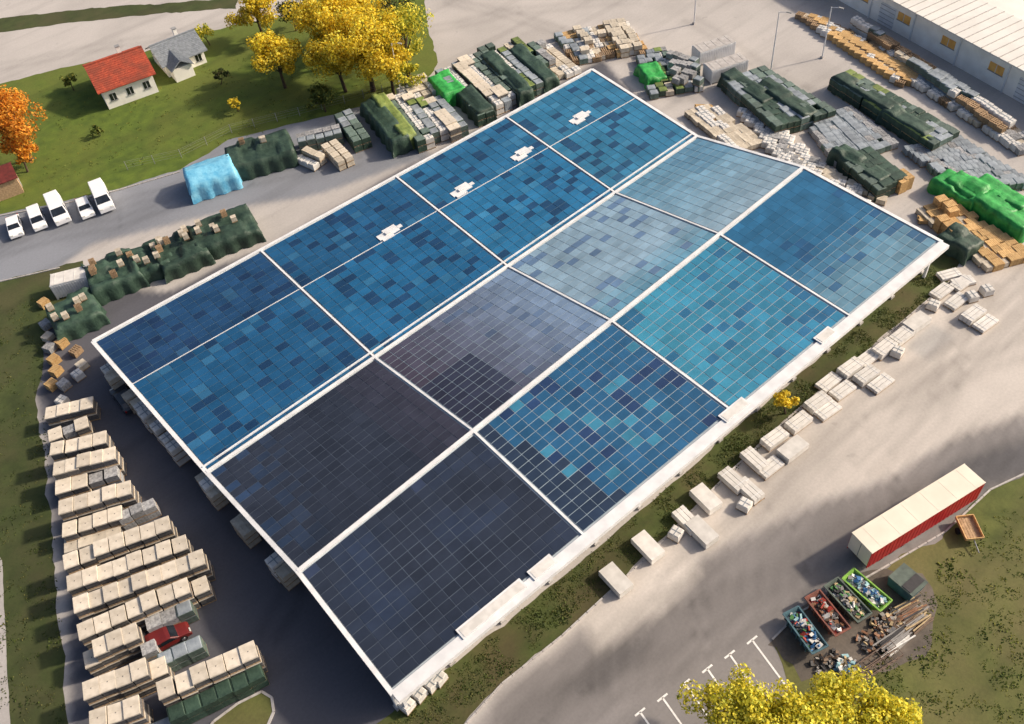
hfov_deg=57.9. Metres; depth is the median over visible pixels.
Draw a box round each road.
[0,108,429,280]
[480,412,1023,723]
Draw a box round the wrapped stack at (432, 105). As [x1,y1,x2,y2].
[428,101,438,109]
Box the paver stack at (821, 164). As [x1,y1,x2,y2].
[815,161,826,167]
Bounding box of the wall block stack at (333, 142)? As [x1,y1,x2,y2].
[329,139,338,147]
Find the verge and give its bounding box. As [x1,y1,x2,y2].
[0,262,83,723]
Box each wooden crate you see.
[36,296,51,309]
[43,377,57,392]
[46,352,61,365]
[48,364,63,377]
[54,337,69,349]
[607,44,616,49]
[615,49,620,57]
[808,13,817,17]
[818,20,827,24]
[820,16,828,20]
[826,31,837,40]
[832,34,843,44]
[836,38,847,48]
[839,32,848,37]
[842,42,854,51]
[848,46,859,55]
[851,36,860,41]
[853,50,864,59]
[855,42,866,46]
[859,53,869,63]
[861,45,871,50]
[865,58,877,66]
[866,49,876,53]
[871,61,883,70]
[876,65,888,75]
[878,56,887,60]
[882,69,895,79]
[889,58,899,63]
[889,63,898,68]
[895,61,905,66]
[895,71,906,77]
[895,178,908,194]
[900,65,909,70]
[902,75,911,86]
[904,173,914,190]
[907,73,918,78]
[923,203,932,210]
[926,210,940,217]
[928,204,940,209]
[932,214,950,233]
[933,194,948,207]
[939,218,953,231]
[941,200,957,211]
[943,206,959,217]
[959,208,968,215]
[963,218,977,223]
[964,211,978,220]
[964,222,978,231]
[969,222,983,230]
[971,229,979,236]
[977,228,991,235]
[977,234,987,240]
[978,221,987,226]
[978,247,992,256]
[984,224,998,231]
[984,231,998,239]
[984,238,999,247]
[984,251,997,260]
[989,257,1004,271]
[990,245,1003,253]
[993,235,1005,243]
[995,228,1002,235]
[997,249,1010,258]
[998,232,1010,238]
[998,242,1012,249]
[1003,237,1017,245]
[1006,252,1021,266]
[1012,243,1023,251]
[1016,251,1023,264]
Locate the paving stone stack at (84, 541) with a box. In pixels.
[78,534,91,548]
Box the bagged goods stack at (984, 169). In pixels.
[979,166,990,172]
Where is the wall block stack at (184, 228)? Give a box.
[180,224,187,231]
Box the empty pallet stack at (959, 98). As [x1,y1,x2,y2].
[955,94,966,104]
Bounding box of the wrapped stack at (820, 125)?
[815,123,827,128]
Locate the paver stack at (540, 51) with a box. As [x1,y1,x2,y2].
[536,48,546,55]
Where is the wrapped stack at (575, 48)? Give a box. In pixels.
[571,46,579,51]
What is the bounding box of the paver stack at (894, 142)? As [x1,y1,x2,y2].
[886,138,898,150]
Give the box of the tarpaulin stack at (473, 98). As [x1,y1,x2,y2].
[456,84,496,126]
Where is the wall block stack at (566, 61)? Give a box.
[561,58,571,64]
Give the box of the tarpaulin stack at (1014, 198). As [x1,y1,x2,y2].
[979,173,1023,209]
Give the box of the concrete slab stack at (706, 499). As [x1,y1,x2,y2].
[689,483,722,515]
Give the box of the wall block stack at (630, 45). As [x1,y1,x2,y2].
[627,43,632,54]
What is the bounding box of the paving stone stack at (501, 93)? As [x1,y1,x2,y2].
[494,88,508,99]
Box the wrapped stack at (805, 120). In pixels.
[797,114,809,131]
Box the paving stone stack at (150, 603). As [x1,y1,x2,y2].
[139,589,163,616]
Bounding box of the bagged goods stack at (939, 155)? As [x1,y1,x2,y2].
[937,153,947,160]
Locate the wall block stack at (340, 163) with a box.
[334,156,346,171]
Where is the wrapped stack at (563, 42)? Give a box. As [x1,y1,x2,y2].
[560,39,568,48]
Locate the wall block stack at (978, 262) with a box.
[972,257,986,267]
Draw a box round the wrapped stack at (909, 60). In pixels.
[906,57,915,66]
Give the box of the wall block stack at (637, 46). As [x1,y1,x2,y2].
[632,41,642,55]
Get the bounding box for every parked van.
[26,203,48,231]
[43,190,71,225]
[87,178,115,213]
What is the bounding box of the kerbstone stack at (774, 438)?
[759,425,789,451]
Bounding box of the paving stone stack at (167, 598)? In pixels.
[157,584,178,610]
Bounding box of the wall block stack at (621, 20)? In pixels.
[616,18,625,22]
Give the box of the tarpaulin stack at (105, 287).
[80,248,149,305]
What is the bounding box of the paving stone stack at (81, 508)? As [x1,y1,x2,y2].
[73,493,93,517]
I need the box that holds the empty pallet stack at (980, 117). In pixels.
[978,112,990,124]
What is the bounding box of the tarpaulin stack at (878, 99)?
[827,72,901,108]
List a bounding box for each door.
[877,2,896,29]
[1013,77,1023,104]
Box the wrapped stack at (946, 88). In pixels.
[943,84,957,93]
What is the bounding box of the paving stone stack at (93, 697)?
[82,676,111,708]
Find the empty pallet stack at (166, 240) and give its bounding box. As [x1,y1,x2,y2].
[162,236,170,244]
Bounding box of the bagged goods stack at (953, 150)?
[948,147,960,152]
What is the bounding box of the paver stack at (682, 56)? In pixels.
[678,53,687,60]
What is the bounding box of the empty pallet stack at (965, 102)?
[960,97,975,107]
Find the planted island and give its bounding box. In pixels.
[214,693,271,723]
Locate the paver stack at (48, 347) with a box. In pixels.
[42,341,57,353]
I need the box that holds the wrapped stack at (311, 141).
[306,134,317,149]
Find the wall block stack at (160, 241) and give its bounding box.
[157,237,164,245]
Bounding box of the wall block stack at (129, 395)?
[121,388,136,414]
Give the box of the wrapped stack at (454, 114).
[450,111,458,116]
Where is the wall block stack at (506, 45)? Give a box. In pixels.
[503,42,512,48]
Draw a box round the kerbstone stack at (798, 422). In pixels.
[783,410,812,435]
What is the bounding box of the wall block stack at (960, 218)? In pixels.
[956,215,970,222]
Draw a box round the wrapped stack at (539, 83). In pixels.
[532,78,543,95]
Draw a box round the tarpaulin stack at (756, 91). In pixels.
[716,67,774,103]
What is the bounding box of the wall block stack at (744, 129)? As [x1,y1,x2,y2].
[739,126,750,132]
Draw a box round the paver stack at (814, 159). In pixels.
[809,156,820,162]
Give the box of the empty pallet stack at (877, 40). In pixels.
[875,35,886,44]
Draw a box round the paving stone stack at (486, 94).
[481,89,493,101]
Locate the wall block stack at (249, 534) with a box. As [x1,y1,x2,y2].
[237,521,261,548]
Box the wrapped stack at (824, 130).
[818,127,830,132]
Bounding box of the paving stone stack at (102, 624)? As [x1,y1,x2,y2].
[93,612,115,636]
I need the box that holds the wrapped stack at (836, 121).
[831,118,843,124]
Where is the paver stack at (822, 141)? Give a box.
[817,138,830,147]
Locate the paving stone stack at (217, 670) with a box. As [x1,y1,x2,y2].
[206,654,231,683]
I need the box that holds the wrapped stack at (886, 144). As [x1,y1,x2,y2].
[880,140,890,151]
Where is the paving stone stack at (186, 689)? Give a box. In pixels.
[174,670,199,699]
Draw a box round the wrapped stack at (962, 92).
[960,89,970,96]
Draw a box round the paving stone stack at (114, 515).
[107,505,125,530]
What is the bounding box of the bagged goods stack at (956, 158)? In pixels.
[951,155,960,160]
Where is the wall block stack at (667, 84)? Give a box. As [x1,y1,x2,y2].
[664,82,672,87]
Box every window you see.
[109,92,118,101]
[126,86,135,95]
[143,81,151,89]
[195,54,202,62]
[896,11,910,25]
[940,35,955,50]
[987,61,1004,76]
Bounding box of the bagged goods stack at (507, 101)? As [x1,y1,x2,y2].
[501,96,512,112]
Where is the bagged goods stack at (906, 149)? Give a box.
[901,144,914,156]
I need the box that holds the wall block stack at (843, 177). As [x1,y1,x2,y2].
[836,176,847,179]
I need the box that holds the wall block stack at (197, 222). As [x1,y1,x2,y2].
[194,219,201,226]
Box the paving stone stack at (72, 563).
[63,550,84,574]
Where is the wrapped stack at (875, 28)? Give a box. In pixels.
[867,25,881,35]
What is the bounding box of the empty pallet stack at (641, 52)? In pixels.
[639,49,645,54]
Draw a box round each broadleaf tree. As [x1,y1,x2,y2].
[0,84,47,160]
[0,137,38,171]
[224,0,278,32]
[245,28,303,88]
[274,0,301,30]
[279,0,361,43]
[301,28,362,92]
[309,3,404,91]
[348,0,390,16]
[367,42,412,94]
[369,0,433,81]
[378,0,415,46]
[677,663,802,723]
[740,677,857,723]
[803,664,894,723]
[855,695,922,723]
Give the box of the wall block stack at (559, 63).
[556,61,563,66]
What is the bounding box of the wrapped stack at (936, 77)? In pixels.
[931,74,945,84]
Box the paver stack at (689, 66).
[687,61,693,68]
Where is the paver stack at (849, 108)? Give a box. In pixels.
[843,105,855,111]
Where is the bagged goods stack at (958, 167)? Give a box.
[953,164,962,170]
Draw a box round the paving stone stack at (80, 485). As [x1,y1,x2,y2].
[72,473,93,495]
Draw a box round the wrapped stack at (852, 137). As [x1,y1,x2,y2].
[847,134,858,140]
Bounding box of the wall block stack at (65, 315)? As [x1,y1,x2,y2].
[60,310,69,319]
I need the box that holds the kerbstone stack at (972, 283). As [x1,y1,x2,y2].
[949,275,975,286]
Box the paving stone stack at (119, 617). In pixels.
[109,605,131,628]
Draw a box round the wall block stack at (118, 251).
[114,248,122,256]
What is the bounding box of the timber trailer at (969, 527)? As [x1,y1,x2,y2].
[955,514,983,552]
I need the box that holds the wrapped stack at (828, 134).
[821,132,833,137]
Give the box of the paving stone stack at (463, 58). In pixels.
[457,54,469,61]
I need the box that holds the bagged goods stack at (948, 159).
[942,156,954,162]
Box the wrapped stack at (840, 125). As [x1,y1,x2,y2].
[834,123,846,128]
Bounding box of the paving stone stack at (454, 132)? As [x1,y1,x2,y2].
[445,122,461,142]
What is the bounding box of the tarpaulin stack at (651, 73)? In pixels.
[633,61,666,89]
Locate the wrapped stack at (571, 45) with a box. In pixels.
[569,42,577,48]
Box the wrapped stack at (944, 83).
[939,79,953,90]
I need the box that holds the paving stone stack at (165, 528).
[154,516,179,542]
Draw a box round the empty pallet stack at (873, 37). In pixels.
[870,34,883,41]
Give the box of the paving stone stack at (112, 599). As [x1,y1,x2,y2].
[102,581,125,609]
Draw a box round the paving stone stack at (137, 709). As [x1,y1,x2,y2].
[122,695,153,723]
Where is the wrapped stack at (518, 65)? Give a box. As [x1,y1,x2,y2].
[514,62,524,68]
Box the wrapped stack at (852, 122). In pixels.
[846,119,858,125]
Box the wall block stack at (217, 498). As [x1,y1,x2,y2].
[204,486,228,510]
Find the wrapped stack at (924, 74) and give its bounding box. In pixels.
[922,69,932,77]
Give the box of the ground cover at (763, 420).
[389,264,955,723]
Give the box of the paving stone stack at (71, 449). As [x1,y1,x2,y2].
[65,437,80,457]
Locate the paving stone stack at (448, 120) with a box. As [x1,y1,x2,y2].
[441,116,456,125]
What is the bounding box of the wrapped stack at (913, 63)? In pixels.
[909,58,922,70]
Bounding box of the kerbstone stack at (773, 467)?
[754,455,784,480]
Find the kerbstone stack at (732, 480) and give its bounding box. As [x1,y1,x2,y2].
[717,466,747,495]
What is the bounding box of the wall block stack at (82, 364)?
[74,358,89,371]
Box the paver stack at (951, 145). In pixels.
[947,143,959,147]
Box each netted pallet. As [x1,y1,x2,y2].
[166,701,192,723]
[183,694,207,722]
[199,686,224,714]
[214,678,238,706]
[230,671,254,699]
[245,664,269,691]
[334,112,343,123]
[343,126,353,142]
[347,130,357,146]
[349,118,358,125]
[350,135,363,152]
[352,122,362,129]
[355,127,365,135]
[359,132,372,149]
[406,99,416,105]
[413,134,426,153]
[415,96,423,103]
[418,100,427,108]
[419,127,429,135]
[473,51,481,57]
[473,62,482,68]
[475,113,485,127]
[477,45,487,51]
[478,65,488,71]
[482,69,492,75]
[485,42,495,50]
[486,110,494,123]
[487,73,496,79]
[491,77,501,83]
[497,46,506,53]
[498,75,507,81]
[511,36,520,44]
[527,41,536,47]
[528,81,535,96]
[531,44,541,55]
[541,59,548,67]
[653,47,661,51]
[654,82,663,88]
[657,86,667,96]
[674,84,683,94]
[721,78,733,94]
[740,93,752,107]
[745,98,757,109]
[748,68,760,74]
[749,101,762,114]
[754,108,763,118]
[755,72,765,78]
[757,65,769,71]
[759,110,772,123]
[761,105,771,110]
[763,69,775,75]
[764,115,777,128]
[768,102,779,108]
[769,98,778,102]
[769,108,779,114]
[770,119,782,132]
[779,113,788,117]
[779,118,788,130]
[783,81,795,87]
[786,116,796,133]
[793,115,802,133]
[799,100,810,106]
[804,93,814,99]
[811,98,821,107]
[812,109,822,122]
[815,101,829,109]
[819,108,827,120]
[823,105,835,118]
[828,78,834,90]
[832,81,838,96]
[836,84,842,97]
[840,85,849,101]
[841,161,857,179]
[844,89,853,104]
[845,69,856,75]
[848,165,864,180]
[852,93,862,109]
[853,74,865,79]
[856,173,869,185]
[857,149,866,154]
[860,99,867,113]
[861,84,872,89]
[862,146,874,153]
[862,177,877,196]
[863,79,873,84]
[864,101,875,118]
[865,161,874,167]
[868,105,879,120]
[869,151,881,157]
[869,158,882,164]
[870,183,886,202]
[873,84,881,89]
[877,156,887,162]
[877,179,892,196]
[878,164,886,168]
[882,113,888,127]
[883,161,892,166]
[885,91,896,97]
[885,168,895,173]
[885,177,897,194]
[886,116,896,132]
[887,165,900,171]
[889,172,902,190]
[891,120,900,134]
[894,96,906,102]
[897,170,907,177]
[901,125,907,139]
[904,127,915,142]
[905,107,913,113]
[908,131,920,144]
[913,107,925,114]
[918,116,928,121]
[920,134,932,147]
[921,113,933,118]
[924,138,939,150]
[928,116,939,122]
[941,124,953,130]
[948,126,959,138]
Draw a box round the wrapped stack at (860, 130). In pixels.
[856,128,865,133]
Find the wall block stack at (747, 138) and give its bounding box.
[742,136,753,141]
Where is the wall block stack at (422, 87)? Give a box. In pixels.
[417,84,426,93]
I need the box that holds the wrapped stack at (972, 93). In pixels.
[966,90,979,98]
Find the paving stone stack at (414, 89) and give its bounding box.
[406,86,419,93]
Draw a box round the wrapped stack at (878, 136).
[871,133,882,141]
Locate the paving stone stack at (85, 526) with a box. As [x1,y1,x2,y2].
[78,515,95,536]
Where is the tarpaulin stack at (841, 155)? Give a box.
[826,144,890,180]
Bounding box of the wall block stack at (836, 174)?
[832,172,842,176]
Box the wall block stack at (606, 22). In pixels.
[602,20,611,28]
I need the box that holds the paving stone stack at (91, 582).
[82,565,102,591]
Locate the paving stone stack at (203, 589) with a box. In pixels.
[191,575,216,605]
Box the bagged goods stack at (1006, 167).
[1001,164,1012,170]
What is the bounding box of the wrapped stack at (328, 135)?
[324,131,333,142]
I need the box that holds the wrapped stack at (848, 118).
[842,115,853,120]
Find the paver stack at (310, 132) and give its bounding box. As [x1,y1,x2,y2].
[305,130,316,142]
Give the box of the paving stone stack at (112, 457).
[102,446,126,475]
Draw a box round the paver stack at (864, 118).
[857,116,868,122]
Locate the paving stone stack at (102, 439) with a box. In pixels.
[92,430,117,449]
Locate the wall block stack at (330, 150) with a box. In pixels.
[325,147,335,161]
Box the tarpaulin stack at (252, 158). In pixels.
[224,129,298,180]
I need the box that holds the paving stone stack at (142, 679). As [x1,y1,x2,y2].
[129,657,156,695]
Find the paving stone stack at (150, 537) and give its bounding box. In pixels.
[140,521,161,547]
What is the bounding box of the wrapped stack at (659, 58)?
[654,56,663,61]
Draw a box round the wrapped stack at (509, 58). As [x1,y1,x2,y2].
[505,55,515,61]
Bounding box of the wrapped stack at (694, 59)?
[688,56,698,63]
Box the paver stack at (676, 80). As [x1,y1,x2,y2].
[672,74,680,85]
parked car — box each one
[5,213,24,238]
[75,195,95,219]
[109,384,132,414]
[143,622,192,657]
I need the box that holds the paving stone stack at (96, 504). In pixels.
[88,489,108,512]
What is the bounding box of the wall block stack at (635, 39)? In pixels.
[630,37,638,41]
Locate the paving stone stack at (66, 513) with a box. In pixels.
[58,497,79,521]
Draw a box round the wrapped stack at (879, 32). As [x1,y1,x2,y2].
[873,30,885,35]
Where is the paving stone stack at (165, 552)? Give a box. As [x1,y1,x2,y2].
[155,539,177,564]
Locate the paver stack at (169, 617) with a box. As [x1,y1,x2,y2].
[160,606,180,626]
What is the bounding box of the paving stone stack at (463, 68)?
[456,65,469,76]
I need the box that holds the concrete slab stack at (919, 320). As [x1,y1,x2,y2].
[901,310,931,334]
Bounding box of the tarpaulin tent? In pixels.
[182,154,242,203]
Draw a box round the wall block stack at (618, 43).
[615,40,625,48]
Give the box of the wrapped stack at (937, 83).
[934,78,947,87]
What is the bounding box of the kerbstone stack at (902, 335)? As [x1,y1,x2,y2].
[889,325,914,345]
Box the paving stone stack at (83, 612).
[72,592,95,621]
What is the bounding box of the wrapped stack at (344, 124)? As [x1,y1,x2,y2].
[340,120,350,136]
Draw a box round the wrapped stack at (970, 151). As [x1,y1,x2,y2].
[966,148,977,154]
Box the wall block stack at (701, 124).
[698,121,706,129]
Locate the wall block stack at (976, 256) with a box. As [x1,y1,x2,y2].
[972,251,981,262]
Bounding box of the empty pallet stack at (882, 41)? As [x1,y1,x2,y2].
[879,37,891,45]
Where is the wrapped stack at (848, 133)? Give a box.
[842,130,853,136]
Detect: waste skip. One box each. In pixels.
[782,605,828,654]
[804,589,851,636]
[823,577,871,622]
[841,568,892,611]
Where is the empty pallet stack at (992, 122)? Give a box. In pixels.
[987,117,1002,127]
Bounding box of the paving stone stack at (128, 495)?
[117,480,141,508]
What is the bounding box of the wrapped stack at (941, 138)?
[933,134,947,147]
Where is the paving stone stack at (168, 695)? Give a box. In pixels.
[156,676,183,707]
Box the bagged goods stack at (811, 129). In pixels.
[808,126,817,134]
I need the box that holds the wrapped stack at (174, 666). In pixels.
[157,649,181,671]
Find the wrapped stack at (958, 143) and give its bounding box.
[954,141,962,145]
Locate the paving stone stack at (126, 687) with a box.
[114,665,145,698]
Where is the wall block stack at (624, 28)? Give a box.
[622,25,631,32]
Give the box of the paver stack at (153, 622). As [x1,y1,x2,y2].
[145,613,163,632]
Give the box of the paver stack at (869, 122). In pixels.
[862,119,873,125]
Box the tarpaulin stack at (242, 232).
[188,203,265,259]
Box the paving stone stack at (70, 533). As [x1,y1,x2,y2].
[62,519,79,542]
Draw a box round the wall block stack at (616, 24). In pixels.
[610,22,618,26]
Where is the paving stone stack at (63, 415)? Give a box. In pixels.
[56,402,73,426]
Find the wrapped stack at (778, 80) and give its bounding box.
[774,78,783,83]
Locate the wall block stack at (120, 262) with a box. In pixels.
[116,259,124,267]
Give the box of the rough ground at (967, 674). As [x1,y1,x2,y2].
[776,472,1023,723]
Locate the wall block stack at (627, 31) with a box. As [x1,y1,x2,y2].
[625,29,634,37]
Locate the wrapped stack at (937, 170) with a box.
[932,165,945,176]
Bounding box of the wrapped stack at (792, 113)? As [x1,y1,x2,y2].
[785,110,796,116]
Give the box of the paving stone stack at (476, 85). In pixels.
[473,80,485,90]
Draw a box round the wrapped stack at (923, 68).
[918,65,932,75]
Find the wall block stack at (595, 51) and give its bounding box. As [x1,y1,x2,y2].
[592,48,600,53]
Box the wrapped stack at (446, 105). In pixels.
[440,102,450,108]
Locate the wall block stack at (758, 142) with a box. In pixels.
[755,138,762,148]
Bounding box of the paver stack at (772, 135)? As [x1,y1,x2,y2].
[768,133,778,138]
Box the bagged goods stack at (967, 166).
[960,163,972,170]
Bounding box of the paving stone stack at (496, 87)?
[490,84,502,91]
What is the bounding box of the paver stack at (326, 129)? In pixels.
[322,126,330,140]
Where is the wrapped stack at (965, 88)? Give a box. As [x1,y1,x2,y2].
[957,86,970,90]
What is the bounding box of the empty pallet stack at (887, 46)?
[882,40,894,50]
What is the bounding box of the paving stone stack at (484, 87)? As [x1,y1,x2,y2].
[477,83,491,94]
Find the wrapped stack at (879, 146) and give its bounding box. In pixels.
[873,142,885,153]
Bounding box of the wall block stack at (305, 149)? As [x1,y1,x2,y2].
[301,146,311,157]
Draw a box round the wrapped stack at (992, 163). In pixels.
[987,160,998,167]
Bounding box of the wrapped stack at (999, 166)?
[992,164,1004,170]
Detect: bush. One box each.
[59,72,76,90]
[89,124,103,136]
[194,23,213,45]
[212,67,229,83]
[227,96,240,111]
[304,82,336,111]
[388,61,425,86]
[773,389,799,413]
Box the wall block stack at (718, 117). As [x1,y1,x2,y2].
[715,115,723,119]
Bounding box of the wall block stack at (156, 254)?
[152,250,160,259]
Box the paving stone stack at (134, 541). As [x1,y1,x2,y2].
[124,526,146,553]
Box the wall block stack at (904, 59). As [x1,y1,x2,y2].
[902,55,910,62]
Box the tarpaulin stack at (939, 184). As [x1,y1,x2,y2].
[927,169,988,211]
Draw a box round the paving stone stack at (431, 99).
[422,96,436,103]
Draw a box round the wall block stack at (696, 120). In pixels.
[692,117,702,126]
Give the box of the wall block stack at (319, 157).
[314,151,326,165]
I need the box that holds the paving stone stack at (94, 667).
[83,648,109,676]
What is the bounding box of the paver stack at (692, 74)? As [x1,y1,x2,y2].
[688,69,696,79]
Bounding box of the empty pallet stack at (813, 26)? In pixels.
[810,22,820,30]
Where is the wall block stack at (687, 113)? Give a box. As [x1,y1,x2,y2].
[684,110,694,119]
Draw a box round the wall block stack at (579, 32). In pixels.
[576,29,585,37]
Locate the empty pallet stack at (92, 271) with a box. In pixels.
[88,266,96,275]
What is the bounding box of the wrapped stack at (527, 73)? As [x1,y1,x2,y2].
[523,70,533,77]
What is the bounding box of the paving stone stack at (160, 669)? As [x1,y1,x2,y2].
[149,656,174,681]
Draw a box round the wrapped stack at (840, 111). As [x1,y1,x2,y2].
[836,108,845,114]
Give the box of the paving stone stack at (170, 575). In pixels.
[160,560,180,585]
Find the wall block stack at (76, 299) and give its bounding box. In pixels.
[72,295,81,303]
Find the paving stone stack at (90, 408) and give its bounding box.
[80,396,100,421]
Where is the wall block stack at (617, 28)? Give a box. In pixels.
[613,26,621,30]
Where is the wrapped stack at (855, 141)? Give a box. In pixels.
[851,139,861,145]
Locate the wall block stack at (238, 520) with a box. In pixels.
[230,513,246,539]
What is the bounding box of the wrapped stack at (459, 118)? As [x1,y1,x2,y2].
[454,115,463,122]
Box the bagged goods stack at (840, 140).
[835,138,846,143]
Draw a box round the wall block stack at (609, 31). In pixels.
[606,28,615,36]
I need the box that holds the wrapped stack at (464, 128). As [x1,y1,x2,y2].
[458,121,468,137]
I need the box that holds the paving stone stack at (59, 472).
[53,460,68,479]
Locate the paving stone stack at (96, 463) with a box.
[89,449,106,472]
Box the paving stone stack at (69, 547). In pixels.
[64,539,79,553]
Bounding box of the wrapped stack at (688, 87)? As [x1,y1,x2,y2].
[684,83,692,92]
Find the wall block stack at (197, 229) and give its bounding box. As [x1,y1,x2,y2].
[193,225,201,234]
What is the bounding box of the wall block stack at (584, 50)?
[579,45,589,54]
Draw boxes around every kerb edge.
[0,171,179,215]
[0,267,59,281]
[210,690,274,723]
[465,282,947,723]
[772,473,1023,639]
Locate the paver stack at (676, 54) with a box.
[672,51,681,59]
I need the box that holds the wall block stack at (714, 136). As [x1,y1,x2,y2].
[710,131,721,139]
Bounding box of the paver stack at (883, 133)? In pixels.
[876,130,887,136]
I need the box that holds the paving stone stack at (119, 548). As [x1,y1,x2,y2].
[108,532,131,558]
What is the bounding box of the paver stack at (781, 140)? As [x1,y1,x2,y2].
[778,138,789,143]
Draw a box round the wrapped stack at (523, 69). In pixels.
[519,66,529,73]
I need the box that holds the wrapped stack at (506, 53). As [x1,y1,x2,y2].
[501,50,511,57]
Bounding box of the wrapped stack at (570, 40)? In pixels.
[566,38,573,43]
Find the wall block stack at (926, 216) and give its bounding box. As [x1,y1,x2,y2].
[922,212,933,219]
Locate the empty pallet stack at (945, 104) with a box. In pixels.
[942,98,951,107]
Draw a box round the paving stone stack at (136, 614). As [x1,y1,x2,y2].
[125,597,147,631]
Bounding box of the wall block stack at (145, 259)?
[142,256,149,264]
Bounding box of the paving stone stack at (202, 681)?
[189,661,215,692]
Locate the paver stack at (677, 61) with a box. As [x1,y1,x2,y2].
[674,59,681,66]
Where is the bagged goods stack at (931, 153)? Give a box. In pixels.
[926,150,937,155]
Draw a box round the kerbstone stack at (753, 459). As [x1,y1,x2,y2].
[739,446,769,473]
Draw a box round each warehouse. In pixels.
[91,68,949,710]
[839,0,1023,104]
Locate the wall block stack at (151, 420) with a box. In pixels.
[146,416,156,433]
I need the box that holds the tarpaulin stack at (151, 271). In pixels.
[121,236,171,283]
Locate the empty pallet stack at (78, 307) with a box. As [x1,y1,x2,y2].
[73,303,82,312]
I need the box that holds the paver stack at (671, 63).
[668,59,675,67]
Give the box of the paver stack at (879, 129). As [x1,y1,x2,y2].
[871,126,882,132]
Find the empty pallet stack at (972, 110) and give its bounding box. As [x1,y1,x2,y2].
[970,105,983,113]
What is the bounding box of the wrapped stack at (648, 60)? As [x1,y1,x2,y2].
[643,57,652,62]
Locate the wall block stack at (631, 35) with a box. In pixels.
[628,33,636,38]
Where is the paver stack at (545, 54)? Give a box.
[540,52,549,58]
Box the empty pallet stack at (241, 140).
[238,137,244,144]
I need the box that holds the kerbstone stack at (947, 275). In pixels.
[935,267,962,282]
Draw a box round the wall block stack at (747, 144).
[744,142,750,149]
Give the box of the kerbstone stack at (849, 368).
[835,356,864,379]
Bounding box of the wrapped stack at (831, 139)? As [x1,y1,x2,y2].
[826,136,836,141]
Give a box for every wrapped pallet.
[54,394,70,404]
[70,368,86,382]
[100,363,113,374]
[133,401,145,420]
[137,407,153,433]
[149,420,166,446]
[159,431,173,454]
[165,439,190,466]
[198,477,214,497]
[265,551,284,582]
[297,155,306,165]
[302,157,312,168]
[308,160,320,171]
[396,86,405,93]
[396,98,404,104]
[397,697,416,715]
[399,102,408,108]
[402,106,412,113]
[406,111,414,117]
[409,115,418,121]
[410,687,428,704]
[412,119,422,126]
[414,92,420,97]
[416,124,424,130]
[422,107,431,112]
[422,677,437,694]
[423,133,435,149]
[425,81,431,89]
[425,111,434,117]
[429,86,435,96]
[429,116,438,121]
[433,120,442,127]
[434,670,448,688]
[437,125,448,141]
[488,94,497,104]
[492,99,504,115]
[507,91,516,105]
[546,43,553,50]
[558,64,568,70]
[563,44,569,51]
[563,69,573,78]
[570,65,580,75]
[586,53,594,61]
[593,38,599,43]
[594,42,603,49]
[667,525,683,543]
[694,86,702,92]
[695,105,705,110]
[695,111,704,116]
[700,114,708,120]
[704,117,713,123]
[707,113,714,118]
[709,121,718,126]
[711,105,721,111]
[716,109,725,115]
[717,133,726,141]
[719,122,729,128]
[722,136,731,142]
[735,496,752,514]
[736,107,746,116]
[740,113,751,122]
[744,117,754,128]
[753,122,763,130]
[753,127,763,136]
[758,133,768,139]
[761,138,771,148]
[765,144,775,154]
[770,138,777,144]
[771,150,779,157]
[776,149,784,154]
[780,133,789,138]
[782,154,790,160]
[784,138,793,144]
[788,134,795,140]
[789,143,797,151]
[795,142,805,147]
[795,148,802,153]
[799,153,809,158]
[800,147,809,153]
[806,164,815,170]
[814,168,822,174]
[815,25,826,33]
[820,28,830,37]
[834,27,844,32]
[838,178,846,186]
[845,184,853,189]
[849,15,861,29]
[852,18,865,32]
[853,183,861,187]
[854,187,863,195]
[855,21,866,34]
[860,23,872,38]
[864,53,874,61]
[889,73,899,83]
[889,345,904,360]
[910,77,918,87]
[914,79,924,90]
[918,83,929,93]
[925,298,940,312]
[926,88,938,99]
[933,91,944,102]
[946,88,961,98]
[946,101,959,111]
[956,108,966,118]
[963,110,973,121]
[964,290,979,303]
[971,95,981,100]
[976,97,987,104]
[978,283,994,297]
[980,101,993,108]
[981,125,992,135]
[984,104,996,110]
[988,106,1001,114]
[988,129,994,138]
[992,110,1006,117]
[993,131,1004,141]
[998,113,1011,120]
[998,134,1009,145]
[1001,137,1015,149]
[1002,117,1016,128]
[1009,141,1020,152]
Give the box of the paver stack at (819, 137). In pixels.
[815,134,825,143]
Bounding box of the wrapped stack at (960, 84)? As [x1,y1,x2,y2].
[954,82,967,87]
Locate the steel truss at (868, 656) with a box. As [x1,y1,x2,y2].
[853,640,895,674]
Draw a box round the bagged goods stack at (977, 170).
[973,166,981,172]
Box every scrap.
[784,612,822,650]
[808,594,844,633]
[825,583,866,622]
[847,573,886,607]
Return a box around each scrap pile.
[809,648,840,673]
[833,654,860,678]
[855,627,890,653]
[869,607,904,637]
[872,624,915,657]
[888,594,928,623]
[900,612,933,636]
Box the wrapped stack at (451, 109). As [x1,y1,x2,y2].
[446,106,455,112]
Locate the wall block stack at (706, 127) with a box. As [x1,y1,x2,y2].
[702,124,713,134]
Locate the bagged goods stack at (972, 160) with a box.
[967,159,977,162]
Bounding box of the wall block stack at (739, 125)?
[736,123,744,128]
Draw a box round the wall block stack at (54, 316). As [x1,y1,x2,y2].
[50,312,59,321]
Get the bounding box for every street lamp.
[391,42,401,85]
[692,0,695,24]
[770,11,791,69]
[820,7,843,58]
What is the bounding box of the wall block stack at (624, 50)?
[619,44,628,58]
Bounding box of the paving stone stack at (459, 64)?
[453,61,466,72]
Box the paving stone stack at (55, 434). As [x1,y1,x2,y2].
[48,426,66,442]
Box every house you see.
[82,44,158,109]
[145,26,207,82]
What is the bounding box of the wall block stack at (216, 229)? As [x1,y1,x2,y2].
[212,224,219,232]
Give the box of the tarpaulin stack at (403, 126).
[371,92,416,149]

